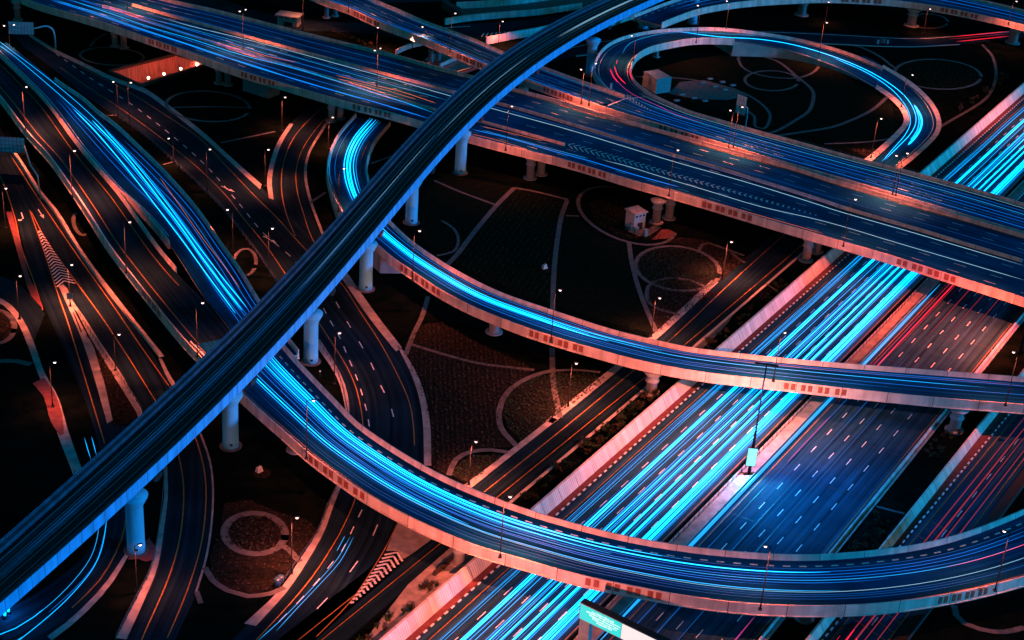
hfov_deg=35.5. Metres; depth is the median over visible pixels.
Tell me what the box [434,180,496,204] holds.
garden path
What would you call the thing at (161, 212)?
light streak
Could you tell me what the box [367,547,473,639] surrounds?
gore paving
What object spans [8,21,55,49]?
sign gantry
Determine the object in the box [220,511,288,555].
garden path
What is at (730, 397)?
light streak
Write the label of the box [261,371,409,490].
light streak
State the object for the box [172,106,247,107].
garden path
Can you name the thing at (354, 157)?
light streak
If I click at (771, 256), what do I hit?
frontage road
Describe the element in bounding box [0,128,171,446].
split road
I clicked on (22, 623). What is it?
light streak
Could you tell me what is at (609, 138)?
light streak
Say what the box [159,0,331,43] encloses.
light streak
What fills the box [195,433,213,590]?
footpath
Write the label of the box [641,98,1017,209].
light streak
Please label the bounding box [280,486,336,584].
rail fence
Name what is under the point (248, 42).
light streak
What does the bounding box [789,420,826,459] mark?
light streak
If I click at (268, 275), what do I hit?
street lamp
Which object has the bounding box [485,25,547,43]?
boundary wall
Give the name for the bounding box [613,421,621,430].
shrub
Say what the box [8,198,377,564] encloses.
light streak
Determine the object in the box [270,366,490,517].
light streak
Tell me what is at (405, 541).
gore paving
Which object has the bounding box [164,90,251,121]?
garden path
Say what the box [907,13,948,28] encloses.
garden path
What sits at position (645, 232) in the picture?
utility cabinet
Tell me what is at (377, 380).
road
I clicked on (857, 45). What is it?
footpath
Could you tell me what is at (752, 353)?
light streak
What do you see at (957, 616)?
garden path
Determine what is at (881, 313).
light streak
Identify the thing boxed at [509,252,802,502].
footpath
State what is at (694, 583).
light streak
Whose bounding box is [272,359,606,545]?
light streak
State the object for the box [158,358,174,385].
footpath
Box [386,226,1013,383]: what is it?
light streak
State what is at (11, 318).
garden path
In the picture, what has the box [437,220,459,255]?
garden path
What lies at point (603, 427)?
shrub
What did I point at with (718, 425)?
light streak
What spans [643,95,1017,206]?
light streak
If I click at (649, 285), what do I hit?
garden path
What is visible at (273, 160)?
footpath
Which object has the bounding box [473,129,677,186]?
light streak
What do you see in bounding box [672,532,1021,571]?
light streak
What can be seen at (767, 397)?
light streak
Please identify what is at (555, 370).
garden path
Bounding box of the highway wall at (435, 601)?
[379,83,1023,639]
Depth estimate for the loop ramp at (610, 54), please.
530.55 m
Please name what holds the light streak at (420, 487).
on the sweeping ramp at (256, 397)
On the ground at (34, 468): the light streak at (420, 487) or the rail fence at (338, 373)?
the rail fence at (338, 373)
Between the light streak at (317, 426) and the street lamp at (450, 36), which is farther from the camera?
the street lamp at (450, 36)
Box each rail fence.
[78,310,142,411]
[114,112,222,207]
[115,466,165,638]
[222,206,274,278]
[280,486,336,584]
[297,24,388,32]
[319,340,347,410]
[575,277,929,639]
[796,139,1022,200]
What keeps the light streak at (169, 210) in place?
on the blue carriageway at (145, 209)
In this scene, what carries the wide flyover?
on the ground at (34, 468)
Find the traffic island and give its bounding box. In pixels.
[59,285,141,422]
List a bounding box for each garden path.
[0,309,16,343]
[0,359,32,365]
[71,212,87,235]
[79,47,144,65]
[89,33,107,46]
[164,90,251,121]
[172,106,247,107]
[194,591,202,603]
[202,567,285,597]
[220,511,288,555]
[221,131,274,142]
[233,248,257,275]
[281,545,302,562]
[310,192,326,202]
[371,155,392,163]
[403,296,429,354]
[411,343,533,370]
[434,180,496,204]
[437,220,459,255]
[446,187,514,264]
[446,448,507,475]
[496,369,551,445]
[515,187,567,199]
[549,347,562,417]
[550,200,568,309]
[552,369,599,372]
[576,186,675,245]
[627,242,658,331]
[633,245,721,291]
[635,76,771,128]
[645,277,704,315]
[697,242,743,255]
[730,252,745,262]
[737,56,815,132]
[737,60,819,78]
[743,70,799,90]
[778,96,887,135]
[824,138,888,143]
[850,45,897,68]
[876,505,903,513]
[894,59,982,89]
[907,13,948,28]
[941,45,997,126]
[951,605,1023,633]
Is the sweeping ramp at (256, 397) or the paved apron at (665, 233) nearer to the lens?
the sweeping ramp at (256, 397)
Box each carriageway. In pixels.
[0,43,299,358]
[0,53,228,362]
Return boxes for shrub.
[382,614,390,621]
[425,582,433,590]
[520,491,529,499]
[528,492,537,499]
[553,465,561,471]
[561,458,568,465]
[572,462,581,469]
[583,448,591,455]
[596,435,603,444]
[600,425,606,431]
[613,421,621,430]
[615,414,623,420]
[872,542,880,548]
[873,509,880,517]
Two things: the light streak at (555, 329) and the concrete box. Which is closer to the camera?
the light streak at (555, 329)
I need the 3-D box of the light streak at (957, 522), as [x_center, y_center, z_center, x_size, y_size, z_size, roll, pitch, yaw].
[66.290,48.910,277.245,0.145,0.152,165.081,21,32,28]
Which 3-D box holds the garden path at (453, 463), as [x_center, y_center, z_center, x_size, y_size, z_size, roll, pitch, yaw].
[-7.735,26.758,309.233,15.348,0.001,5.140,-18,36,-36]
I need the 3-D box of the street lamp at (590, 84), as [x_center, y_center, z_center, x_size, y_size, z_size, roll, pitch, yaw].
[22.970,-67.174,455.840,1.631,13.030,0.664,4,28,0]
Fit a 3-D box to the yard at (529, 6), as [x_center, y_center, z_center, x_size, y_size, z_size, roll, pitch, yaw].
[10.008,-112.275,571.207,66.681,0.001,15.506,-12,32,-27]
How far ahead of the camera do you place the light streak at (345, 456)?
294.21 m
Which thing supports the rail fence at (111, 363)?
on the traffic island
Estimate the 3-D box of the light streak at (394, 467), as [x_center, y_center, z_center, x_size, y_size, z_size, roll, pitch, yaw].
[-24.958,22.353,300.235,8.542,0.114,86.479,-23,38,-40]
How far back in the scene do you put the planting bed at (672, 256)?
390.87 m
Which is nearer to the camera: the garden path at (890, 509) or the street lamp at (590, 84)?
the garden path at (890, 509)
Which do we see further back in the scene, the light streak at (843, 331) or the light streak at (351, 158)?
the light streak at (351, 158)
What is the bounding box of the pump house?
[625,205,647,230]
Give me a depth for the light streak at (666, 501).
317.10 m
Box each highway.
[418,99,1023,639]
[600,196,1023,639]
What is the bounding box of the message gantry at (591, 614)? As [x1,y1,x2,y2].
[578,598,670,639]
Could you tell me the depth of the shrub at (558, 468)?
306.95 m
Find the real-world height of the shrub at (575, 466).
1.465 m
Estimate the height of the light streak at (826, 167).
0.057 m
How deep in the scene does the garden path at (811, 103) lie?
501.95 m
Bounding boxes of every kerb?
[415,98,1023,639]
[574,180,1023,639]
[822,413,1009,639]
[893,469,1023,639]
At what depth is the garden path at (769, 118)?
494.16 m
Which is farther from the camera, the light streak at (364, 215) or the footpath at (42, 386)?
the light streak at (364, 215)
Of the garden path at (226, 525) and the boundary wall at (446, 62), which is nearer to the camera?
the garden path at (226, 525)
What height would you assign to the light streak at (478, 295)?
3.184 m
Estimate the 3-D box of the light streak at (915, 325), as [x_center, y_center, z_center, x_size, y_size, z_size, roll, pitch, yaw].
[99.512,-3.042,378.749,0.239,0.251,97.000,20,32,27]
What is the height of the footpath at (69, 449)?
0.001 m
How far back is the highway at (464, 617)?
320.90 m
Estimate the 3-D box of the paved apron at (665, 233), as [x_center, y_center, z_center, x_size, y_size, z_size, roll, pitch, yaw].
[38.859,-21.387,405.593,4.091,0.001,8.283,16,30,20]
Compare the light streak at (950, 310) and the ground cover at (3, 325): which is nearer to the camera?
the ground cover at (3, 325)
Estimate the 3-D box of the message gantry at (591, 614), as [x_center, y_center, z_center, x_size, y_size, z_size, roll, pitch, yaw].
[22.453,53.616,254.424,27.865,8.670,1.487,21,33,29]
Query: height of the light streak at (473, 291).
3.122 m
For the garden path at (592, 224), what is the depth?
408.56 m
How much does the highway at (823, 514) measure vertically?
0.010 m
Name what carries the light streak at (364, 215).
on the rail viaduct
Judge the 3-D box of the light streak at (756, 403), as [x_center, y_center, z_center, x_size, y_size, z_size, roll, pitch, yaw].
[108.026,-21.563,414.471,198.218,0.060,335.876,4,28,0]
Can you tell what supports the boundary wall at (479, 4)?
on the yard at (529, 6)
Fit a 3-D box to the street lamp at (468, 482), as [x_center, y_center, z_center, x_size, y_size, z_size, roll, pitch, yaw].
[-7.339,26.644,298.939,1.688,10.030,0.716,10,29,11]
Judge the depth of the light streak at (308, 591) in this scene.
268.62 m
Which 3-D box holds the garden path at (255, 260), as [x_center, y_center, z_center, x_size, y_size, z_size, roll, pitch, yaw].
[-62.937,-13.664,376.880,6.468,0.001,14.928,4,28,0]
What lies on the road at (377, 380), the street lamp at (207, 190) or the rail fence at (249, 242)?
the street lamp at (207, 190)
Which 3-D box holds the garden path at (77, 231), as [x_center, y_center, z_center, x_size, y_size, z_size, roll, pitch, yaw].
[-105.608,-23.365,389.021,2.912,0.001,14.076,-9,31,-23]
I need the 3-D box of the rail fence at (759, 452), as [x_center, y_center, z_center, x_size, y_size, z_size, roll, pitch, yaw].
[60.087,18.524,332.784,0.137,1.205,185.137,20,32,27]
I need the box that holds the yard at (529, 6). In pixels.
[462,0,598,14]
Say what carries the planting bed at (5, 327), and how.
on the ground at (34, 468)
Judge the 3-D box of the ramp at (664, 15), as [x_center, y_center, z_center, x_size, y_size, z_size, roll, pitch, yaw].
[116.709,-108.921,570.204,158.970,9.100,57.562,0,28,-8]
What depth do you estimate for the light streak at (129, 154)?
411.67 m
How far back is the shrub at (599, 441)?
316.41 m
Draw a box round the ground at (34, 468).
[0,0,1023,639]
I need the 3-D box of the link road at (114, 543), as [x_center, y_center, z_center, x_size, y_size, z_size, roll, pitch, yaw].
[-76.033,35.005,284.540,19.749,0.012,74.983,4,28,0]
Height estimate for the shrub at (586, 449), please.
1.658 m
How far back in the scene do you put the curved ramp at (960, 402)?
336.37 m
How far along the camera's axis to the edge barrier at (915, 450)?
314.09 m
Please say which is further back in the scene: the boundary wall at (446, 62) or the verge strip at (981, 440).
the boundary wall at (446, 62)
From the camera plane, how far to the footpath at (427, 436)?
322.01 m
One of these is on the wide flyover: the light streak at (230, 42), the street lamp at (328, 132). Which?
the light streak at (230, 42)
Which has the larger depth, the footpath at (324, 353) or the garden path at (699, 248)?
the garden path at (699, 248)
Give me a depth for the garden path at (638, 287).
378.35 m
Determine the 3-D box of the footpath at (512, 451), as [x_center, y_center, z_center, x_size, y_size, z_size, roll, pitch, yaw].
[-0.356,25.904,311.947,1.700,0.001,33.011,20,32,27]
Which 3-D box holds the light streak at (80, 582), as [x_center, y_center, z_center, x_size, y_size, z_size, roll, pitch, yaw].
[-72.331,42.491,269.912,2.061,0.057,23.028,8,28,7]
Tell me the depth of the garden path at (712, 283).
389.33 m
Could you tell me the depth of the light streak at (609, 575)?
269.75 m
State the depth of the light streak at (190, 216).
381.79 m
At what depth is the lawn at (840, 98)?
506.67 m
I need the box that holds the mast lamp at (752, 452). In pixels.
[743,361,778,475]
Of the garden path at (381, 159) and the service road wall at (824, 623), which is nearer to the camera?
the service road wall at (824, 623)
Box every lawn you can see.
[418,172,513,256]
[555,205,653,333]
[640,47,894,142]
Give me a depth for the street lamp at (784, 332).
324.90 m
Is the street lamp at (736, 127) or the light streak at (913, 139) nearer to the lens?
the street lamp at (736, 127)
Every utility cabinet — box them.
[629,223,632,230]
[634,226,639,233]
[643,228,648,236]
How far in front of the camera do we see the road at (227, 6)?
538.12 m
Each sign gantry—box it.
[0,137,40,198]
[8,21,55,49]
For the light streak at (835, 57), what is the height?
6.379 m
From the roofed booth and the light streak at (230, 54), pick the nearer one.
the light streak at (230, 54)
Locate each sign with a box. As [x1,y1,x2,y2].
[66,293,72,299]
[735,94,747,126]
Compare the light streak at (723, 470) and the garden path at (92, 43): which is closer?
the light streak at (723, 470)
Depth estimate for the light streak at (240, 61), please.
474.03 m
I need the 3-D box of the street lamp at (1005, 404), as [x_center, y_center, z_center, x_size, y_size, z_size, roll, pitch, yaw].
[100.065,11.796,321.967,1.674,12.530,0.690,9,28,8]
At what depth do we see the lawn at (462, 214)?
412.27 m
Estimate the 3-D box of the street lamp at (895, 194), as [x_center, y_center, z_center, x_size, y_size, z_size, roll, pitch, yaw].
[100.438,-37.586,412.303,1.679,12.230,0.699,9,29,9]
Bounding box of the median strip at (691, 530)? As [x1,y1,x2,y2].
[576,181,1023,639]
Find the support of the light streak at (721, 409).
on the highway at (464, 617)
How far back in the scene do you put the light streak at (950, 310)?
377.65 m
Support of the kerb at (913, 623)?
on the service road at (843, 628)
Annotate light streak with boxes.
[0,42,240,300]
[0,46,234,302]
[0,610,41,634]
[1,192,385,574]
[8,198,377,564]
[19,522,106,639]
[42,529,98,610]
[49,537,103,611]
[52,0,425,117]
[55,0,413,106]
[57,0,353,96]
[62,101,241,318]
[65,109,237,319]
[66,101,244,315]
[70,0,309,71]
[80,3,430,111]
[81,0,254,55]
[83,0,386,87]
[88,124,233,310]
[92,120,239,306]
[98,0,405,86]
[105,130,244,304]
[111,145,245,313]
[116,144,248,310]
[119,0,455,91]
[126,148,251,307]
[149,0,415,69]
[153,5,412,74]
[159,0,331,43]
[162,21,441,98]
[162,181,237,284]
[163,179,254,303]
[164,18,1013,262]
[250,385,1023,596]
[256,381,830,590]
[257,379,464,522]
[260,539,348,638]
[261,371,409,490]
[265,366,556,540]
[265,370,447,504]
[266,365,602,551]
[267,369,968,577]
[268,362,553,535]
[269,361,813,572]
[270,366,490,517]
[270,387,441,510]
[271,360,550,532]
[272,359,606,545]
[274,358,666,556]
[277,542,350,629]
[278,415,978,598]
[307,146,424,280]
[313,425,776,584]
[322,59,1022,259]
[332,0,573,94]
[338,0,599,101]
[344,122,366,197]
[346,121,370,197]
[349,122,373,195]
[353,2,586,93]
[353,124,374,191]
[356,0,592,92]
[366,0,618,97]
[372,478,1022,591]
[374,470,887,582]
[375,67,1017,251]
[377,237,883,386]
[379,470,1012,580]
[382,235,534,319]
[382,238,761,372]
[383,233,606,340]
[384,232,577,330]
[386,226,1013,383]
[388,233,651,348]
[439,160,967,639]
[441,115,1017,639]
[446,114,1018,634]
[446,262,858,638]
[460,119,1023,639]
[463,121,1023,639]
[465,528,984,594]
[469,334,797,639]
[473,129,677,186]
[475,131,1017,639]
[482,125,1022,628]
[486,132,1023,639]
[489,134,1022,639]
[490,164,990,637]
[492,155,969,586]
[494,143,1015,638]
[496,141,1018,639]
[499,112,1018,582]
[500,139,1023,639]
[503,271,887,639]
[507,157,980,593]
[510,304,1017,385]
[512,146,1023,639]
[523,152,1023,639]
[529,320,854,639]
[531,319,1020,394]
[539,160,1023,639]
[542,162,1023,639]
[546,164,1023,639]
[546,308,859,612]
[548,162,1014,618]
[550,160,1007,602]
[550,166,1023,639]
[554,333,859,639]
[556,284,909,639]
[557,170,1023,639]
[569,536,1021,574]
[579,331,975,386]
[593,393,800,601]
[601,289,934,639]
[607,103,1023,227]
[612,162,1015,277]
[613,75,696,120]
[616,103,1022,224]
[624,32,752,49]
[625,100,1022,218]
[626,104,1021,221]
[627,97,1022,215]
[634,98,1021,213]
[636,271,879,502]
[638,364,879,622]
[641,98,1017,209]
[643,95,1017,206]
[657,362,902,632]
[665,530,1016,568]
[668,188,816,231]
[671,110,1019,424]
[672,168,1023,520]
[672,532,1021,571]
[678,31,915,156]
[678,408,882,639]
[679,108,1022,419]
[679,112,1021,424]
[684,0,1023,21]
[723,340,825,440]
[732,274,901,440]
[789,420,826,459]
[837,59,910,157]
[841,283,949,398]
[845,421,1021,639]
[854,429,1023,639]
[865,438,1023,639]
[877,285,952,365]
[877,451,1023,639]
[895,285,955,349]
[908,105,922,144]
[911,109,919,138]
[931,290,968,331]
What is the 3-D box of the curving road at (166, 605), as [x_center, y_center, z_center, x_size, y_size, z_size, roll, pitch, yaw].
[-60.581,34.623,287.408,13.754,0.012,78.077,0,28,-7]
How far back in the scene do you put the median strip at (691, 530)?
322.13 m
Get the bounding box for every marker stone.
[253,465,270,477]
[540,264,551,272]
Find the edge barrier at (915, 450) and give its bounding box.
[758,312,1023,639]
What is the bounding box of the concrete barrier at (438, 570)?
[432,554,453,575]
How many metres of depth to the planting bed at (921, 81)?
533.03 m
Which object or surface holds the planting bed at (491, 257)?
on the ground at (34, 468)
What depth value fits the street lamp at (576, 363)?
326.51 m
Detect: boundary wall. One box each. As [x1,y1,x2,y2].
[395,42,422,54]
[439,58,455,66]
[444,3,582,24]
[456,0,547,8]
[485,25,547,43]
[612,11,640,25]
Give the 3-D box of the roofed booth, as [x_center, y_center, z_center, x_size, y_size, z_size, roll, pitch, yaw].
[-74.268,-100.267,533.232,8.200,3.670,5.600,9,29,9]
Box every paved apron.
[624,225,659,235]
[652,229,676,239]
[669,80,746,99]
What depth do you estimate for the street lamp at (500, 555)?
266.84 m
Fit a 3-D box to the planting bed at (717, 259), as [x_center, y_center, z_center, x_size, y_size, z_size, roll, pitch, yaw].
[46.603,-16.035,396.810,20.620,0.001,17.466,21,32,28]
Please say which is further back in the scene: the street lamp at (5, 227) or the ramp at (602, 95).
the ramp at (602, 95)
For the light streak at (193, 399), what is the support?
on the rail viaduct
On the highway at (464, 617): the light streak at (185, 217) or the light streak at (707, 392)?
the light streak at (707, 392)
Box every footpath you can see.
[0,299,80,474]
[6,212,42,307]
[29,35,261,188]
[33,378,63,434]
[47,555,127,639]
[116,466,167,638]
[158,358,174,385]
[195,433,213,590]
[244,485,339,625]
[267,123,292,199]
[304,123,327,234]
[318,340,348,412]
[342,273,401,350]
[396,344,430,465]
[465,417,555,487]
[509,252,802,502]
[546,280,717,422]
[576,43,959,56]
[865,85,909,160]
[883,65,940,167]
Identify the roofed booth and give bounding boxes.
[275,10,303,26]
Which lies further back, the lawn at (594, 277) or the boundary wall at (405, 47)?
the boundary wall at (405, 47)
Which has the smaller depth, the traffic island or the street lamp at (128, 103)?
the traffic island
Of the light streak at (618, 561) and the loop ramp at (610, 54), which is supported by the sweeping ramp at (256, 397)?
the light streak at (618, 561)
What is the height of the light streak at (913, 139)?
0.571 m
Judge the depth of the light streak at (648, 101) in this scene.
467.17 m
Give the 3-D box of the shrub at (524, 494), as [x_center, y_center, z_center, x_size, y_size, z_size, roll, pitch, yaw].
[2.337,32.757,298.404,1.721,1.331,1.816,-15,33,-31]
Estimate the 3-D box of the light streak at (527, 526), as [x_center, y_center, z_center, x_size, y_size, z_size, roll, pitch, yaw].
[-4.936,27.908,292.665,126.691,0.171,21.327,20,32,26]
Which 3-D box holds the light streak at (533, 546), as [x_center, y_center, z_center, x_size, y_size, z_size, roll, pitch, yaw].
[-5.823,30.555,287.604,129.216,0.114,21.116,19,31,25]
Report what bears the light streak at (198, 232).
on the blue carriageway at (145, 209)
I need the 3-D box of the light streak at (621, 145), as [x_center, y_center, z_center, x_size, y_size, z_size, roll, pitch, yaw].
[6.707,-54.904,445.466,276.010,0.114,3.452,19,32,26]
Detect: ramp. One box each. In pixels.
[190,339,1023,624]
[311,0,624,108]
[326,113,1023,434]
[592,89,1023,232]
[593,27,882,97]
[633,0,1023,44]
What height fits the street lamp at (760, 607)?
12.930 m
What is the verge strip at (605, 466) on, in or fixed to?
on the ground at (34, 468)
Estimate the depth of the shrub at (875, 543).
291.50 m
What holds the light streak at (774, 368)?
on the curved ramp at (960, 402)
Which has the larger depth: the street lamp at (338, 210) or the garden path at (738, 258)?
the garden path at (738, 258)
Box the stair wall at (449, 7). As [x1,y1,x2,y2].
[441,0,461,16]
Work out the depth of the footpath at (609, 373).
344.04 m
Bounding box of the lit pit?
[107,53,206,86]
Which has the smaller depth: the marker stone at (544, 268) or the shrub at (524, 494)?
the shrub at (524, 494)
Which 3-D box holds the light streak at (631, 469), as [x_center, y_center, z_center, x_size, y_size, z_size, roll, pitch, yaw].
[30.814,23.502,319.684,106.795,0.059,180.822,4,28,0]
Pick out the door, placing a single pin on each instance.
(289, 24)
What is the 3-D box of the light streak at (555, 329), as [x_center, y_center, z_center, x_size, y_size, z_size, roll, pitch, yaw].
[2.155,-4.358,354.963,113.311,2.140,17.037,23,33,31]
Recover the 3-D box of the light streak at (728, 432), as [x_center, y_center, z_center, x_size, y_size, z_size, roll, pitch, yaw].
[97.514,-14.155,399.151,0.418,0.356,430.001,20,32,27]
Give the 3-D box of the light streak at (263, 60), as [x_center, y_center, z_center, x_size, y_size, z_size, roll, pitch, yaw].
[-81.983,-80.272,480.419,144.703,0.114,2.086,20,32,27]
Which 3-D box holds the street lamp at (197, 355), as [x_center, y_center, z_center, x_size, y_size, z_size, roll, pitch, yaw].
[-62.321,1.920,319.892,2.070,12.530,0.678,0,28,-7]
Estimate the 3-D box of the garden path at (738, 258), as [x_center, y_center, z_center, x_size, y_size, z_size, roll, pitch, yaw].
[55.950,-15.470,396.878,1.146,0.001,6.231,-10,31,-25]
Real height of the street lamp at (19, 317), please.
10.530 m
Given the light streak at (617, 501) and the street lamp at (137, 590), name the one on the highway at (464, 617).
the light streak at (617, 501)
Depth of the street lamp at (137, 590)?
264.75 m
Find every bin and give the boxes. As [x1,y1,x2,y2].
[274,577,279,585]
[278,574,283,582]
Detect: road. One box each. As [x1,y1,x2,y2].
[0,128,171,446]
[0,276,44,340]
[0,404,126,639]
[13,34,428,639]
[119,432,213,639]
[177,0,410,40]
[272,101,336,242]
[280,231,803,639]
[378,0,474,2]
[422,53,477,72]
[444,12,572,39]
[548,30,1023,62]
[825,414,1023,639]
[861,56,936,166]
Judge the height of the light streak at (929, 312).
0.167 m
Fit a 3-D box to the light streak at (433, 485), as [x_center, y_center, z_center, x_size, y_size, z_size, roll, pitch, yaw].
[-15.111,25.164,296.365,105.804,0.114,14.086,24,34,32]
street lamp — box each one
[2,187,7,228]
[15,274,21,319]
[22,86,27,131]
[49,361,56,407]
[67,264,73,306]
[69,150,75,197]
[113,333,120,370]
[123,221,131,272]
[127,81,131,124]
[134,543,142,592]
[196,301,204,357]
[206,148,211,191]
[226,208,234,251]
[267,227,273,276]
[290,516,299,573]
[305,399,315,459]
[327,116,333,148]
[333,332,341,384]
[337,167,345,211]
[373,47,380,87]
[411,230,421,280]
[449,12,456,52]
[467,440,477,484]
[498,495,512,558]
[504,105,513,150]
[549,289,561,342]
[567,362,577,405]
[588,62,596,105]
[650,297,661,336]
[668,149,679,196]
[721,241,732,278]
[727,109,733,147]
[732,106,743,148]
[758,544,770,610]
[772,331,786,381]
[842,198,856,246]
[870,117,882,157]
[891,154,899,194]
[894,152,908,195]
[993,529,1009,591]
[1003,351,1017,405]
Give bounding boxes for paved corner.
[128,538,154,561]
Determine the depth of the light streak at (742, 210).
401.40 m
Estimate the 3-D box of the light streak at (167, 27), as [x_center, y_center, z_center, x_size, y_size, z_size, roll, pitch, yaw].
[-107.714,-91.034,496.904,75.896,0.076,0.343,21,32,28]
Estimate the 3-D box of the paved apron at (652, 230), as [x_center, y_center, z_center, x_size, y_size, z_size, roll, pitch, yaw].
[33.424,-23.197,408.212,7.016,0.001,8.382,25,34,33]
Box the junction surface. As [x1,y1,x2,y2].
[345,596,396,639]
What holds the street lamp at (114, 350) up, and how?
on the traffic island
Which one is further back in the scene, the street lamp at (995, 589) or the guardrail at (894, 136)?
the guardrail at (894, 136)
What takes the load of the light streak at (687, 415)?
on the highway at (464, 617)
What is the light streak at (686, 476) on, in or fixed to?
on the highway at (464, 617)
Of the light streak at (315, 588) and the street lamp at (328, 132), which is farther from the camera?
the street lamp at (328, 132)
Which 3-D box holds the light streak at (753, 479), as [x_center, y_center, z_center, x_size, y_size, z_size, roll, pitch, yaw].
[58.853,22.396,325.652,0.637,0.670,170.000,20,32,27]
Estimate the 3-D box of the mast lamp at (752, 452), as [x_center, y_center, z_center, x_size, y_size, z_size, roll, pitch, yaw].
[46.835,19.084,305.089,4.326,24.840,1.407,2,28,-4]
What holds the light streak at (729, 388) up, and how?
on the highway at (464, 617)
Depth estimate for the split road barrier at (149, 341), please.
370.59 m
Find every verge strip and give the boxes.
[405,94,1023,639]
[819,413,1011,639]
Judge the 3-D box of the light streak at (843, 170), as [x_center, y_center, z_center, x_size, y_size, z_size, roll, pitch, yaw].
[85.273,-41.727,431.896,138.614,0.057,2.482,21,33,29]
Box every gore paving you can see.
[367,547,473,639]
[386,523,430,558]
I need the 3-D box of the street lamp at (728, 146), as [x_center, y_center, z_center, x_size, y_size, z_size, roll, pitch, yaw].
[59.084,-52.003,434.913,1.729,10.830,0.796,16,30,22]
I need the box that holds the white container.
[242,79,279,98]
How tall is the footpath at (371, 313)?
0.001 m
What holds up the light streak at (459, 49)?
on the ramp at (602, 95)
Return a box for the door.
[284,22,291,26]
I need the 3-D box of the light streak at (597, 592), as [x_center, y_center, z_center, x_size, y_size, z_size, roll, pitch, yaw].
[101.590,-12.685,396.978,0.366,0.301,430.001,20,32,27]
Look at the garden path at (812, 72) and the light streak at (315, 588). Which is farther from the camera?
the garden path at (812, 72)
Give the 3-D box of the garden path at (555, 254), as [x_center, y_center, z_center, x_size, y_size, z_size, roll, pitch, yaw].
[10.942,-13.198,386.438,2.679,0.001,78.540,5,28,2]
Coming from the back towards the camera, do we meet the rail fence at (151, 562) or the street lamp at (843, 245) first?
the street lamp at (843, 245)
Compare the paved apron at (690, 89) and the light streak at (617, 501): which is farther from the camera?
the paved apron at (690, 89)
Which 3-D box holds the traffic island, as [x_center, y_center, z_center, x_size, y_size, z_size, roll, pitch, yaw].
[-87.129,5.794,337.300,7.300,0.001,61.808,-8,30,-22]
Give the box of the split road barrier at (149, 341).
[12,153,163,356]
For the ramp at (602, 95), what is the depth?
502.43 m
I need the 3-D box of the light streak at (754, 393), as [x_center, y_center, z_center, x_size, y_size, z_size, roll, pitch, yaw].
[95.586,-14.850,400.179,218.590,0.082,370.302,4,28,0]
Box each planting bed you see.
[0,313,10,340]
[73,308,137,423]
[210,500,316,593]
[407,322,533,474]
[452,455,502,481]
[453,190,563,303]
[503,373,598,440]
[588,196,663,239]
[638,247,716,286]
[647,276,714,328]
[668,237,749,279]
[852,149,874,156]
[897,61,978,87]
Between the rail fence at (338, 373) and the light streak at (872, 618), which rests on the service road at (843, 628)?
the light streak at (872, 618)
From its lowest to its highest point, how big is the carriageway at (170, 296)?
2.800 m
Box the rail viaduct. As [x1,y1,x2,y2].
[0,0,699,616]
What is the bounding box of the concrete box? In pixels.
[642,69,671,93]
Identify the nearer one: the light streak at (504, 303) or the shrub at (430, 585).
the shrub at (430, 585)
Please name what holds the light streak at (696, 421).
on the highway at (464, 617)
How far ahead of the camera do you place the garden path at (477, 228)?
402.60 m
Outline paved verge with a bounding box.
[695,315,732,347]
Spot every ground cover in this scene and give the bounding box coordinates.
[0,311,12,339]
[75,315,131,418]
[226,515,283,551]
[453,453,501,480]
[457,191,562,302]
[589,196,660,238]
[667,236,749,276]
[856,148,894,157]
[900,62,976,87]
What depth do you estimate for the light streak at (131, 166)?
405.27 m
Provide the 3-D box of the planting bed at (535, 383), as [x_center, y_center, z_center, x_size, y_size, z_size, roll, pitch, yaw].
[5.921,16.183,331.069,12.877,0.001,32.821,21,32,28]
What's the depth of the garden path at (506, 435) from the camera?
327.69 m
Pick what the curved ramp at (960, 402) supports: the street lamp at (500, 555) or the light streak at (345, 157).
the light streak at (345, 157)
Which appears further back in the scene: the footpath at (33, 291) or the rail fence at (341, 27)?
the rail fence at (341, 27)
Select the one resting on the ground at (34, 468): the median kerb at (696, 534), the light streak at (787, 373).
the median kerb at (696, 534)
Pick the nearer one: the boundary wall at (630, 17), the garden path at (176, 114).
the garden path at (176, 114)
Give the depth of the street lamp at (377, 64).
457.67 m
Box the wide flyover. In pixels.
[11,0,1023,306]
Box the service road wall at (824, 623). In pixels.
[805,369,1023,639]
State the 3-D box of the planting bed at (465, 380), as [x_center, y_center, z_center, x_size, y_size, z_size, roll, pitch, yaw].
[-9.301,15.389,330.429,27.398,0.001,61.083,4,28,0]
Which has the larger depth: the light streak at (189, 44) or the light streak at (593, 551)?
the light streak at (189, 44)
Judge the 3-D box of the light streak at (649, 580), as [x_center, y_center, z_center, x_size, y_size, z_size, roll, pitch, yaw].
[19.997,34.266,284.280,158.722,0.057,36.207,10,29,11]

